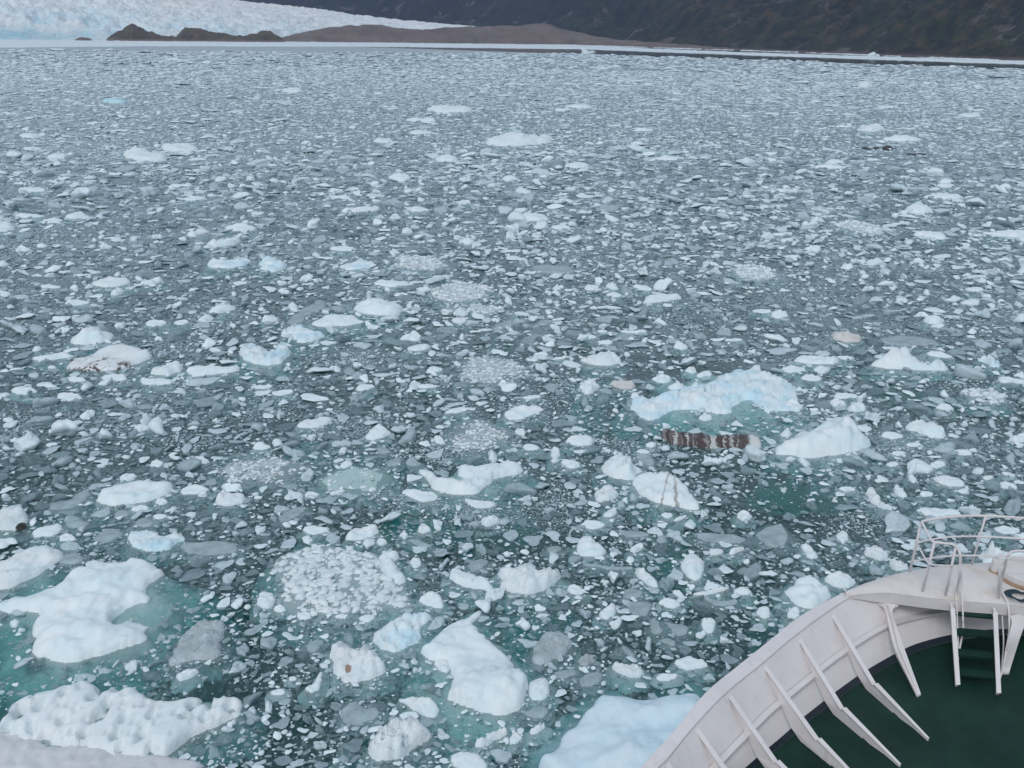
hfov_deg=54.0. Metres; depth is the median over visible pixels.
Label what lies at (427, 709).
ice floe
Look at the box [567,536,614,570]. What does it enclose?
ice block
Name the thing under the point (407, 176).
ice floe
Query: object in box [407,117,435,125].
ice floe
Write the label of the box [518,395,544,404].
ice floe
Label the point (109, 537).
awash floe
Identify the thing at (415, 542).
awash floe
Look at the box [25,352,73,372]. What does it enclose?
ice floe
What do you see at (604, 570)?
awash floe
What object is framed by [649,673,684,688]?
ice floe
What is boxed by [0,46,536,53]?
slush film
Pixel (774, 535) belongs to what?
awash floe
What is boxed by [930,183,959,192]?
ice floe
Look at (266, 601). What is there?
ice floe
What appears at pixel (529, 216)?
ice floe
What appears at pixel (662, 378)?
ice block
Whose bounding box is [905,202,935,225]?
ice block
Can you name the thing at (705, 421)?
ice floe
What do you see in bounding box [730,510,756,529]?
ice floe
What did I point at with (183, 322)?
ice floe
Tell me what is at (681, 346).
ice floe
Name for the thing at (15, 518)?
ice floe
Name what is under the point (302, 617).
ice floe
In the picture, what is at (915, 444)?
ice floe
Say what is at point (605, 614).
ice block
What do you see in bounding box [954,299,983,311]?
coarse floe
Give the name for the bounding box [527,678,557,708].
ice block
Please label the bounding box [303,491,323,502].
ice floe
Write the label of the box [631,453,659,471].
awash floe
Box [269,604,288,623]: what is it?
ice block
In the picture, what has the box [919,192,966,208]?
ice floe
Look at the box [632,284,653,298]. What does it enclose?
ice floe
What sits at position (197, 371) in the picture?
ice floe
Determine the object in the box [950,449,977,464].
ice floe
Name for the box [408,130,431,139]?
ice floe
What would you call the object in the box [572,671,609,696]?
awash floe
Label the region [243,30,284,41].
rock outcrop
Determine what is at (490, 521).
ice block
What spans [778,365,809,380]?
ice floe
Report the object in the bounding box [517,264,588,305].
awash floe
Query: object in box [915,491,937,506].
ice floe
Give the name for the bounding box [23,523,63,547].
ice floe
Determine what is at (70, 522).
awash floe
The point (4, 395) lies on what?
ice floe
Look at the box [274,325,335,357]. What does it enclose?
ice chunk
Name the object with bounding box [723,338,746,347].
ice floe
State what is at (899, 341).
awash floe
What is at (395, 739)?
coarse floe
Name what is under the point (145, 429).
ice floe
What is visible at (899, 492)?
ice floe
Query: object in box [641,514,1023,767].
ship
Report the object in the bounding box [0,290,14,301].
ice floe
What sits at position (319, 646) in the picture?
awash floe
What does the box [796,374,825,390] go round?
ice floe
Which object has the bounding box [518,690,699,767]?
iceberg
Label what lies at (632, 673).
coarse floe
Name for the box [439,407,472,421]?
ice floe
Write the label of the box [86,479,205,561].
ice floe
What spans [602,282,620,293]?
ice floe
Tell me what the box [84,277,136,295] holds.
coarse floe
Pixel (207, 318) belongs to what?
ice block
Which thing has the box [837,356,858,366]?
ice floe
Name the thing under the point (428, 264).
slush raft
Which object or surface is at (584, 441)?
ice floe
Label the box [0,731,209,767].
ice floe
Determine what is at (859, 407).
ice block
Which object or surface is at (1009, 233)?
ice floe
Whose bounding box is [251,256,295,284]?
ice chunk
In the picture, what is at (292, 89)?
ice floe
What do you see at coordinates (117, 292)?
ice floe
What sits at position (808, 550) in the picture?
ice floe
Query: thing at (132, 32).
rock outcrop
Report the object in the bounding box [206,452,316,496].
slush patch
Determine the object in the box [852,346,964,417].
iceberg
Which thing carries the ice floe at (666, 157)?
on the water
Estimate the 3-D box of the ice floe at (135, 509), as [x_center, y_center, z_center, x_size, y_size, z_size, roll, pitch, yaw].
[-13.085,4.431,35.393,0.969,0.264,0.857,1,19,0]
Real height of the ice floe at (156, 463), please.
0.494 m
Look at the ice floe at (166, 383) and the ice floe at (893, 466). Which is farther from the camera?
the ice floe at (166, 383)
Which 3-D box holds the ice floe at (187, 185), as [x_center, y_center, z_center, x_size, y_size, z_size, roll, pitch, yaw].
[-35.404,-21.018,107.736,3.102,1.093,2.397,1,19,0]
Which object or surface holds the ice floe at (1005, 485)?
on the water
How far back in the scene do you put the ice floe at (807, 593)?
30.39 m
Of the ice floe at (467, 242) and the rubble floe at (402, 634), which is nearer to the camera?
the rubble floe at (402, 634)
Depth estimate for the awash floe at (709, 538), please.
33.75 m
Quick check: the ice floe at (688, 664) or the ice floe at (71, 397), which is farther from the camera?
the ice floe at (71, 397)
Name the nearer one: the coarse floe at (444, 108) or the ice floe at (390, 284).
the ice floe at (390, 284)
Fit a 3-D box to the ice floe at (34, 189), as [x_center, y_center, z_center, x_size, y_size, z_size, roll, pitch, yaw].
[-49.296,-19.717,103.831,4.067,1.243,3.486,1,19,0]
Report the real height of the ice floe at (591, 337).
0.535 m
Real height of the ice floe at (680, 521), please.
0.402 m
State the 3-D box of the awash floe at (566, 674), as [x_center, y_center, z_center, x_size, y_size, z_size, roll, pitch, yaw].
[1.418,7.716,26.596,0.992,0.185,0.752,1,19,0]
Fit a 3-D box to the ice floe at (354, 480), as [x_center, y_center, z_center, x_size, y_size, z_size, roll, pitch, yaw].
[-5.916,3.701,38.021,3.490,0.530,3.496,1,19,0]
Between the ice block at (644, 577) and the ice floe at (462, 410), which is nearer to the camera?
the ice block at (644, 577)
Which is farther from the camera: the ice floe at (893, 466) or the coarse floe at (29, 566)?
the ice floe at (893, 466)
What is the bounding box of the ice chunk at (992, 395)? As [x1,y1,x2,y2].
[955,386,1013,416]
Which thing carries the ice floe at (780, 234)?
on the water
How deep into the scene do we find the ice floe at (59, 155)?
129.00 m
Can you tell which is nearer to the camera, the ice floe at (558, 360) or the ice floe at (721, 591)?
the ice floe at (721, 591)
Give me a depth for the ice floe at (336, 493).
36.70 m
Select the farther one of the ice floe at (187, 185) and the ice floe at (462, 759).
the ice floe at (187, 185)
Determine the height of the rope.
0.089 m
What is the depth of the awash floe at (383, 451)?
40.35 m
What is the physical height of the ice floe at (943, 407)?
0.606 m
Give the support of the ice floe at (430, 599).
on the water
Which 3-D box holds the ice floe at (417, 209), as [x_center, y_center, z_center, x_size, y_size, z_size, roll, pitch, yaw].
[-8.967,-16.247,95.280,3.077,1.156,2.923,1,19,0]
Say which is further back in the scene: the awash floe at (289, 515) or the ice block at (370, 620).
the awash floe at (289, 515)
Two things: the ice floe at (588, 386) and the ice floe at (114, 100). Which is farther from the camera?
the ice floe at (114, 100)
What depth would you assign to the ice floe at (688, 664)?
26.89 m
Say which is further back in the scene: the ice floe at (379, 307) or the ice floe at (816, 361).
the ice floe at (379, 307)
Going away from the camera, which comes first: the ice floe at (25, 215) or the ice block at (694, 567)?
the ice block at (694, 567)
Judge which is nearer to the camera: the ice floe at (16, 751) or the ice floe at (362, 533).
the ice floe at (16, 751)
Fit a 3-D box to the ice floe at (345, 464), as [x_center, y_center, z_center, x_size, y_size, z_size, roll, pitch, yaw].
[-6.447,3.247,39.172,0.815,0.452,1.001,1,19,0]
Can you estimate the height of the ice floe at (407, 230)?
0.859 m
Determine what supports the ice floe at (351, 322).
on the water
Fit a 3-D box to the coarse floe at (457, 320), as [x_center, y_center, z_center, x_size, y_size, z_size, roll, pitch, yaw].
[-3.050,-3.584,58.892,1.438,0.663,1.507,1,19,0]
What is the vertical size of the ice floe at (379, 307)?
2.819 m
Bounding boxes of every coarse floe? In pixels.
[0,545,68,601]
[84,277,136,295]
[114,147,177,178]
[145,361,185,380]
[161,143,199,163]
[183,228,210,242]
[194,456,215,474]
[207,489,252,519]
[257,315,280,328]
[282,417,354,471]
[355,714,441,767]
[413,525,436,540]
[427,105,471,111]
[451,317,469,330]
[457,498,501,517]
[563,352,628,409]
[588,484,625,513]
[605,662,652,694]
[702,548,727,564]
[855,545,890,571]
[857,81,872,86]
[858,487,891,520]
[859,123,883,130]
[884,558,907,574]
[904,475,984,534]
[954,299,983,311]
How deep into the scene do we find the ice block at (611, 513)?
35.32 m
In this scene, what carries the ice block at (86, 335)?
on the water
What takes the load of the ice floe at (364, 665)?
on the water
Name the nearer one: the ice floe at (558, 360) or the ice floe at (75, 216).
the ice floe at (558, 360)
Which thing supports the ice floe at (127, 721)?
on the water
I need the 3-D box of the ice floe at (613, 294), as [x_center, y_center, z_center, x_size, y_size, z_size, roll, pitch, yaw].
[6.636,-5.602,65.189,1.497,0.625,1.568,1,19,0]
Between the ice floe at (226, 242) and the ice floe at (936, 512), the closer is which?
the ice floe at (936, 512)
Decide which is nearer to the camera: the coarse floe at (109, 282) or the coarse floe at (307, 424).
the coarse floe at (307, 424)
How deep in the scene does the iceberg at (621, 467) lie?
38.52 m
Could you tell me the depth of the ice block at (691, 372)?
50.42 m
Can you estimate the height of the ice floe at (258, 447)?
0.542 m
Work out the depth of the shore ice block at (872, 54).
885.41 m
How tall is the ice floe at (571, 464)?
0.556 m
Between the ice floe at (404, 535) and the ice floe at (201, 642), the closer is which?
the ice floe at (201, 642)
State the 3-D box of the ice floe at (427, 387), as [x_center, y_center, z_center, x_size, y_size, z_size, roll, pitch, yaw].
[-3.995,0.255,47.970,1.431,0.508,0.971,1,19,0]
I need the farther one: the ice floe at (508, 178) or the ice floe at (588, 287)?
the ice floe at (508, 178)
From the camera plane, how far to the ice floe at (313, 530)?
33.88 m
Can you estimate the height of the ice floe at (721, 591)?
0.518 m
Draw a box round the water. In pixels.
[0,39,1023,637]
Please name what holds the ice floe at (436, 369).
on the water
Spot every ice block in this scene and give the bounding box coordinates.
[62,326,121,355]
[197,314,218,331]
[206,304,242,320]
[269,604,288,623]
[282,302,299,316]
[352,614,380,628]
[475,515,505,536]
[505,732,528,754]
[514,258,530,273]
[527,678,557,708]
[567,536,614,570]
[581,49,595,53]
[591,603,623,630]
[597,507,622,525]
[627,567,665,599]
[646,373,674,392]
[656,598,687,618]
[662,383,683,392]
[672,553,713,592]
[680,367,698,378]
[691,370,714,381]
[694,617,722,645]
[728,587,757,605]
[775,427,793,444]
[840,402,867,421]
[867,52,879,55]
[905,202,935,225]
[914,314,946,333]
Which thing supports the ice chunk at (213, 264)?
on the water
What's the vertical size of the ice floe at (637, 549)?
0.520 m
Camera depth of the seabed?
60.93 m
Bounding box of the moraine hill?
[281,23,729,49]
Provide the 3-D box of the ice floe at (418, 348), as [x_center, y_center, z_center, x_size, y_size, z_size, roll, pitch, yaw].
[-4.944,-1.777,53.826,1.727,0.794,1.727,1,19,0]
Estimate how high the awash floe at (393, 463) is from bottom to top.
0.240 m
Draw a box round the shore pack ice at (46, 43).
[0,39,1023,63]
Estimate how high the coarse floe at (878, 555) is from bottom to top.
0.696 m
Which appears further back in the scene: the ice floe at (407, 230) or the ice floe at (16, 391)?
the ice floe at (407, 230)
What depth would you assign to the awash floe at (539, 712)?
24.95 m
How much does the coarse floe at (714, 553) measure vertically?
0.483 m
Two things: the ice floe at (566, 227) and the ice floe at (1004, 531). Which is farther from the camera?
the ice floe at (566, 227)
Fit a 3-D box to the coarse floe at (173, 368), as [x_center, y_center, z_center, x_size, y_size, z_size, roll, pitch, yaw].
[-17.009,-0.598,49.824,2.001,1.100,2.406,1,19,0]
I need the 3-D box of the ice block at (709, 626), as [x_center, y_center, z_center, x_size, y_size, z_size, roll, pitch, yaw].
[5.673,7.052,28.875,0.847,0.506,1.185,1,19,0]
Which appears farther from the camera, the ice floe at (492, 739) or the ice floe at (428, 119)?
the ice floe at (428, 119)
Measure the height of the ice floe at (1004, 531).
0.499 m
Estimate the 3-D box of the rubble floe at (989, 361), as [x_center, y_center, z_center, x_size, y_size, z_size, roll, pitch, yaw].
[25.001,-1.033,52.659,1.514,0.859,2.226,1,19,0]
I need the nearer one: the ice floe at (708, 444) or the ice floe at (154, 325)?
the ice floe at (708, 444)
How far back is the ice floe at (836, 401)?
46.14 m
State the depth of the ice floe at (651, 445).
41.29 m
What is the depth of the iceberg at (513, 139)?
151.80 m
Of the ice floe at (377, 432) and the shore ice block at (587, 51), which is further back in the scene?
the shore ice block at (587, 51)
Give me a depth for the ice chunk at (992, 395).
47.34 m
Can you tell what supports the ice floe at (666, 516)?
on the water
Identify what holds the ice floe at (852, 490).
on the water
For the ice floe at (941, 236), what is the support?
on the water
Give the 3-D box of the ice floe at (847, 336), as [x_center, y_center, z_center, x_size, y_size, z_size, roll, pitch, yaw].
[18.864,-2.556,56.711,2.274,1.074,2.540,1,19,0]
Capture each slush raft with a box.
[383,255,456,277]
[417,281,500,311]
[464,303,508,320]
[723,263,785,288]
[773,188,805,196]
[807,206,837,214]
[820,220,903,243]
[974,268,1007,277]
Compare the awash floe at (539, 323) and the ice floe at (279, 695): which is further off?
the awash floe at (539, 323)
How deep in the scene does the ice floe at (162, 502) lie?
35.74 m
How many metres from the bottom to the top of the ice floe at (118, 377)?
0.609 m
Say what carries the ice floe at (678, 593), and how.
on the water
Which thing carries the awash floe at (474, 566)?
on the water
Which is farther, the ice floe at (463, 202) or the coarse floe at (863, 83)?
the coarse floe at (863, 83)
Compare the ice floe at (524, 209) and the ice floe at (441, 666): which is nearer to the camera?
the ice floe at (441, 666)
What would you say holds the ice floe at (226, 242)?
on the water
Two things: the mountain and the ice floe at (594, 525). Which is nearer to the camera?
the ice floe at (594, 525)
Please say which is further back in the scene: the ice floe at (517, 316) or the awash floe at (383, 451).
the ice floe at (517, 316)
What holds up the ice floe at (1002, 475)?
on the water
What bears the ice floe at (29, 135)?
on the water
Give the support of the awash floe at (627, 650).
on the water
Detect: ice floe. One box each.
[0,220,20,240]
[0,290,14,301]
[0,393,12,403]
[0,505,41,542]
[0,680,267,766]
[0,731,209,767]
[10,386,44,403]
[13,213,46,224]
[15,187,51,198]
[19,133,39,138]
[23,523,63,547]
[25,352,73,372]
[29,346,46,356]
[36,284,63,296]
[39,217,67,230]
[45,153,67,165]
[47,344,171,419]
[53,392,91,412]
[54,533,83,548]
[60,299,93,313]
[61,376,85,389]
[63,212,87,225]
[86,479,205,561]
[96,374,133,389]
[102,98,125,102]
[109,288,127,301]
[114,473,141,484]
[128,505,154,516]
[129,424,153,440]
[133,377,179,394]
[136,276,168,292]
[143,319,171,335]
[145,459,169,474]
[150,514,170,524]
[152,336,166,346]
[152,497,171,513]
[156,619,239,686]
[165,183,195,191]
[167,365,252,423]
[170,669,206,694]
[171,319,193,330]
[173,484,214,507]
[178,196,211,207]
[198,236,244,257]
[219,223,259,239]
[245,384,276,397]
[248,441,276,455]
[249,591,276,622]
[264,688,292,702]
[267,389,299,404]
[283,87,302,91]
[283,676,302,687]
[290,612,317,632]
[292,525,337,551]
[297,672,330,707]
[299,314,382,366]
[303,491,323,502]
[318,641,396,767]
[325,245,360,258]
[325,489,344,498]
[330,614,353,624]
[337,206,384,225]
[339,524,385,554]
[340,460,353,468]
[351,384,380,399]
[353,297,415,354]
[353,424,409,476]
[361,611,562,767]
[369,280,415,296]
[371,138,394,150]
[371,538,391,553]
[378,489,460,556]
[379,550,417,596]
[388,173,413,185]
[392,696,445,734]
[394,532,410,548]
[398,227,415,237]
[399,187,423,196]
[401,206,433,219]
[404,557,427,577]
[406,344,433,360]
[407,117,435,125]
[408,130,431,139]
[413,384,443,394]
[415,591,451,620]
[426,366,446,378]
[427,659,449,682]
[429,435,445,450]
[431,275,452,284]
[432,154,462,168]
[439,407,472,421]
[440,568,499,609]
[442,751,495,767]
[451,200,471,209]
[455,237,477,251]
[467,727,511,760]
[496,405,550,430]
[498,175,521,187]
[510,212,552,231]
[510,311,530,323]
[514,207,527,213]
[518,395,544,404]
[519,444,543,459]
[523,631,580,679]
[523,723,552,747]
[528,351,550,365]
[546,446,564,472]
[549,225,571,235]
[549,356,569,362]
[551,224,565,234]
[557,459,585,476]
[558,378,612,438]
[560,434,598,456]
[563,162,590,173]
[563,584,591,604]
[566,104,590,107]
[572,653,600,673]
[576,334,599,345]
[576,520,610,535]
[580,284,603,296]
[597,329,607,335]
[597,340,615,350]
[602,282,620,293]
[603,292,622,303]
[608,380,640,398]
[619,330,642,337]
[624,543,647,563]
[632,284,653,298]
[632,449,652,456]
[636,293,689,314]
[641,442,660,453]
[642,656,715,699]
[648,429,767,468]
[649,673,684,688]
[651,155,683,166]
[656,512,674,523]
[668,590,687,605]
[669,341,690,357]
[671,515,687,527]
[687,586,730,609]
[694,414,712,428]
[717,457,730,469]
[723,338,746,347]
[725,547,749,565]
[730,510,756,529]
[746,575,831,652]
[747,309,771,318]
[748,606,776,630]
[768,309,790,325]
[772,232,791,237]
[775,238,796,247]
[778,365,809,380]
[779,607,801,626]
[785,398,805,419]
[786,355,847,378]
[795,543,822,569]
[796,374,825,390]
[813,164,845,175]
[819,570,858,597]
[824,331,867,352]
[827,393,857,405]
[829,397,847,414]
[831,531,854,554]
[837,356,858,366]
[838,486,860,496]
[848,259,869,270]
[877,431,907,448]
[882,461,902,473]
[883,135,921,151]
[886,451,910,460]
[886,485,911,507]
[899,419,956,449]
[901,474,920,490]
[902,442,925,451]
[908,230,951,247]
[908,507,968,529]
[912,258,925,269]
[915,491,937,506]
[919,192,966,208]
[926,351,957,363]
[926,460,949,476]
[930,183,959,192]
[932,403,957,418]
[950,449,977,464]
[958,113,980,116]
[958,287,986,298]
[972,229,1023,246]
[977,475,993,485]
[989,376,1023,394]
[991,525,1023,546]
[997,472,1018,483]
[997,481,1022,499]
[1002,433,1023,450]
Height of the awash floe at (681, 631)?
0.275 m
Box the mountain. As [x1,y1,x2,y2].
[240,0,1023,60]
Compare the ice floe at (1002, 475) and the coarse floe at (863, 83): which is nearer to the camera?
the ice floe at (1002, 475)
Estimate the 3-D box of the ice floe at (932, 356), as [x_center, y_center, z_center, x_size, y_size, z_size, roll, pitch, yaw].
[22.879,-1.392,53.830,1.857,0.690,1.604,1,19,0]
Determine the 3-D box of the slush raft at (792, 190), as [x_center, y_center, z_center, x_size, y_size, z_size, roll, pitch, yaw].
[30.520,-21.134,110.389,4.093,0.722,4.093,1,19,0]
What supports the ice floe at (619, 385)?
on the water
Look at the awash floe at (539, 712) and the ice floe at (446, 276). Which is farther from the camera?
the ice floe at (446, 276)
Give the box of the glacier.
[0,0,475,39]
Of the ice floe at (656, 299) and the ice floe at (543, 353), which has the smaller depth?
the ice floe at (543, 353)
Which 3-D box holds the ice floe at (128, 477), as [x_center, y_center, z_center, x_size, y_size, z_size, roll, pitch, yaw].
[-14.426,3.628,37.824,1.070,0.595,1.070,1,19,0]
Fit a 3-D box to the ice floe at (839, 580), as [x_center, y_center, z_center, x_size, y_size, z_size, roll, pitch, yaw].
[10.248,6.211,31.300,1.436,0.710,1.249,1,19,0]
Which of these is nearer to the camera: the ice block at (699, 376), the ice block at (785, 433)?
the ice block at (785, 433)
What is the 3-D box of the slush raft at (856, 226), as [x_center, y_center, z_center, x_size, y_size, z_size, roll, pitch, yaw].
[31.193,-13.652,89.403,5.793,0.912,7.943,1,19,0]
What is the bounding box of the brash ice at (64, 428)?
[0,48,1023,767]
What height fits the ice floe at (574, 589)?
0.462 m
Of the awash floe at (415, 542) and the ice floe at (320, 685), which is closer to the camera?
the ice floe at (320, 685)
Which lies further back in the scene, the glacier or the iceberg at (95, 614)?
the glacier
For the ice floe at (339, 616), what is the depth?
28.94 m
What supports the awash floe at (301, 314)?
on the water
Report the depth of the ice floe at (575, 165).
126.90 m
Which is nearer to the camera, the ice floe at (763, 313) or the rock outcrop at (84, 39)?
the ice floe at (763, 313)
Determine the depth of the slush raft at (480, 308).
61.02 m
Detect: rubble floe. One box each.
[119,529,186,567]
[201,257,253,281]
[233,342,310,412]
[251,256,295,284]
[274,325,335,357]
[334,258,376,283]
[338,611,441,723]
[971,354,1004,377]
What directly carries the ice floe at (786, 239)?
on the water
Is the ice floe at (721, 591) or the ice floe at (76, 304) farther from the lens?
the ice floe at (76, 304)
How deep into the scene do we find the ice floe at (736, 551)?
32.90 m
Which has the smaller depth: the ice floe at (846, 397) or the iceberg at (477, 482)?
the iceberg at (477, 482)
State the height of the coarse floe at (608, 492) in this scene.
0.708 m
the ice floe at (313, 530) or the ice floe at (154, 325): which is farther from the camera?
the ice floe at (154, 325)
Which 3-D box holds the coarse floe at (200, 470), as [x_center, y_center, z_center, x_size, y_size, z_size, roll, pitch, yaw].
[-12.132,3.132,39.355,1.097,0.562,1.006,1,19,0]
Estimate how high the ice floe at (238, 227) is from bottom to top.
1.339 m
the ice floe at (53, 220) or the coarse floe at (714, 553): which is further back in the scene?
the ice floe at (53, 220)
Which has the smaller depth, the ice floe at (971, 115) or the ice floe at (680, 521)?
the ice floe at (680, 521)
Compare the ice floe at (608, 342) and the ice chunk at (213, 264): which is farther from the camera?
the ice chunk at (213, 264)
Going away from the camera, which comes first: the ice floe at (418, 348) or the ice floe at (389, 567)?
the ice floe at (389, 567)
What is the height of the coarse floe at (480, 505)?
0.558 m
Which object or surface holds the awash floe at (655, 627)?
on the water
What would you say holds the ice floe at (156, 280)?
on the water
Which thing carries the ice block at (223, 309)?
on the water
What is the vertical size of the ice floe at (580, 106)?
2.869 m
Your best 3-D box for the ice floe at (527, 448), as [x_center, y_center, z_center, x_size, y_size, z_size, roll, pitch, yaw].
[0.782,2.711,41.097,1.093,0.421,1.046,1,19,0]
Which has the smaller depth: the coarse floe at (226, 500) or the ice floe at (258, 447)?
the coarse floe at (226, 500)
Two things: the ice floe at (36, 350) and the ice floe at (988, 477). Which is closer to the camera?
the ice floe at (988, 477)
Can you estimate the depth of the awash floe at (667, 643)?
27.93 m
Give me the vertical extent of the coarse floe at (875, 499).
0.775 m
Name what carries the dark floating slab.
on the water
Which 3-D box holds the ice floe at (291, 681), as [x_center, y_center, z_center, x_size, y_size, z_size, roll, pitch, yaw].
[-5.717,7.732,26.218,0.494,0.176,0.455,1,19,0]
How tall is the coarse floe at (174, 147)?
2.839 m
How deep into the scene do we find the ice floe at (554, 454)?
40.15 m
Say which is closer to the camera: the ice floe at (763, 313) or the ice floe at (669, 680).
the ice floe at (669, 680)
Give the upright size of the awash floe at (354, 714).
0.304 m
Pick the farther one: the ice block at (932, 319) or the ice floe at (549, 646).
the ice block at (932, 319)
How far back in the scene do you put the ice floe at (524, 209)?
95.19 m
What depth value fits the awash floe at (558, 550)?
32.86 m
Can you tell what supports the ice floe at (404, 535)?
on the water
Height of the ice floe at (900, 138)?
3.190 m
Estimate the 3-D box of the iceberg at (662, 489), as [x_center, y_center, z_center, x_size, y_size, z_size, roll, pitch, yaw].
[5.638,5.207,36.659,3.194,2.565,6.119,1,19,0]
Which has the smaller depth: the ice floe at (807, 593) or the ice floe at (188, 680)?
the ice floe at (188, 680)
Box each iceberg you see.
[0,558,248,721]
[409,460,543,559]
[472,564,586,659]
[475,132,558,165]
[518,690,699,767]
[592,452,641,492]
[608,365,816,486]
[619,471,712,595]
[742,416,890,517]
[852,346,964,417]
[969,541,1023,563]
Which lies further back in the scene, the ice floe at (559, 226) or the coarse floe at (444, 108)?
the coarse floe at (444, 108)
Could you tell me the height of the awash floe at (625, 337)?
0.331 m
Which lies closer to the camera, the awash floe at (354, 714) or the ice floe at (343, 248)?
the awash floe at (354, 714)
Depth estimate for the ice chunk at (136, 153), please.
128.15 m
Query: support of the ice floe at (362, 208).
on the water
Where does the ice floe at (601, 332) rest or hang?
on the water
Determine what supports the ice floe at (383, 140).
on the water
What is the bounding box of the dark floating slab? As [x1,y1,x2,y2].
[882,146,892,149]
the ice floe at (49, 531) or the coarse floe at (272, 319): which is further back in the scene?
the coarse floe at (272, 319)
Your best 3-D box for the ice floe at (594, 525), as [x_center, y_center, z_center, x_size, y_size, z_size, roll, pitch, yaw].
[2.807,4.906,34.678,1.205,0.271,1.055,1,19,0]
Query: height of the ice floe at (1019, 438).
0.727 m
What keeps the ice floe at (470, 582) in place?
on the water
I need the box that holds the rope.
[1004,589,1023,601]
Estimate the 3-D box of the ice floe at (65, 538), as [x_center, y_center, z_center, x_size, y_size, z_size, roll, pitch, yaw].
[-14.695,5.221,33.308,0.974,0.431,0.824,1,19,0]
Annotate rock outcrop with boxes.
[75,37,91,40]
[106,23,181,40]
[176,27,249,41]
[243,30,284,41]
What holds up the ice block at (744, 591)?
on the water
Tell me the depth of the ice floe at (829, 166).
129.36 m
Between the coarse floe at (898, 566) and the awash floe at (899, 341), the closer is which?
the coarse floe at (898, 566)
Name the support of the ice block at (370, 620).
on the water
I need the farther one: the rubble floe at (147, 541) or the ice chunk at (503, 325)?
the ice chunk at (503, 325)
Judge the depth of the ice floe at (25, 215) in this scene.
88.88 m
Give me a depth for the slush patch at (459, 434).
41.88 m
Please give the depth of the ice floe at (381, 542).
33.11 m
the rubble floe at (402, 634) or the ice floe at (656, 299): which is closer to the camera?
the rubble floe at (402, 634)
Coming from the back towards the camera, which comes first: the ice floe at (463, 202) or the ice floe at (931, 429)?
the ice floe at (463, 202)
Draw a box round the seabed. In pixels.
[0,118,1023,767]
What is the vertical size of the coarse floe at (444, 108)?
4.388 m
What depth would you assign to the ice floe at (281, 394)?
46.63 m
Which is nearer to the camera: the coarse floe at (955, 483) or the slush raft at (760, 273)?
the coarse floe at (955, 483)
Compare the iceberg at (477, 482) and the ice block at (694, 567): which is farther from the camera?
the iceberg at (477, 482)
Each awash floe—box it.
[38,489,100,555]
[55,553,91,571]
[57,515,96,535]
[86,529,127,550]
[107,510,132,522]
[130,517,160,530]
[172,541,249,565]
[271,506,313,528]
[279,299,334,329]
[298,639,331,660]
[333,701,388,736]
[372,447,394,459]
[380,458,406,469]
[402,539,436,554]
[462,559,494,575]
[469,438,486,444]
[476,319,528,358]
[514,705,554,727]
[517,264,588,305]
[526,320,553,330]
[542,546,566,558]
[547,668,582,686]
[571,561,635,578]
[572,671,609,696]
[611,334,640,343]
[613,529,656,544]
[615,645,641,664]
[616,588,650,604]
[619,601,659,625]
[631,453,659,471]
[642,618,667,641]
[654,638,679,652]
[660,621,696,644]
[686,532,753,552]
[696,596,745,614]
[751,524,798,556]
[867,335,945,352]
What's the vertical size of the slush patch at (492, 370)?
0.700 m
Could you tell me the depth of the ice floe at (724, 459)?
39.94 m
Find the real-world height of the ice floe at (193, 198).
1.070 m
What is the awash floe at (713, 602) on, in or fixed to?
on the water
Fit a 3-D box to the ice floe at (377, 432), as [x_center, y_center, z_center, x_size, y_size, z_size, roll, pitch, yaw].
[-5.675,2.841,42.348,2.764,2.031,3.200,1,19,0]
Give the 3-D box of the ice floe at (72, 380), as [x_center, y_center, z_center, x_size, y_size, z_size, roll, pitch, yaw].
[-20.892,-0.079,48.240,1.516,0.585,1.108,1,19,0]
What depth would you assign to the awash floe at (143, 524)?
34.18 m
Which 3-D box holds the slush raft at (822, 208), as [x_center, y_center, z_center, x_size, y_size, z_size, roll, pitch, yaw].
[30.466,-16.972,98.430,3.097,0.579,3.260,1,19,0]
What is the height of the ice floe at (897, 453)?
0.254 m
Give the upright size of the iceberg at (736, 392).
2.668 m
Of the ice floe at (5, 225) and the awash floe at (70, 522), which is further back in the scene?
the ice floe at (5, 225)
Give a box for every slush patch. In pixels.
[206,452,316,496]
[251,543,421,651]
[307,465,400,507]
[432,418,520,466]
[451,355,532,396]
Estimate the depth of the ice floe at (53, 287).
64.93 m
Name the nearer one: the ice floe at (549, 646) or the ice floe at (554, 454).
the ice floe at (549, 646)
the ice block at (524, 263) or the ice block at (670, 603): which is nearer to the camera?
the ice block at (670, 603)
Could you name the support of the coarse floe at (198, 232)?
on the water
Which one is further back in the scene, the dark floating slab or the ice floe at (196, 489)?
the dark floating slab
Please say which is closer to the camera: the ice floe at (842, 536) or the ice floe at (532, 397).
the ice floe at (842, 536)
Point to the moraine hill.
(544, 33)
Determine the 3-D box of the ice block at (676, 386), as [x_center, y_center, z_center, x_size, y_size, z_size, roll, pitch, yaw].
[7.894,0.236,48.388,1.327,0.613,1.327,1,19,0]
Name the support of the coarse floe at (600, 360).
on the water
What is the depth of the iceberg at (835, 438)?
40.59 m
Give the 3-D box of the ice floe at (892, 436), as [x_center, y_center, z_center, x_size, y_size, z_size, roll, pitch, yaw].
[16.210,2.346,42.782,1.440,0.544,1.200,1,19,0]

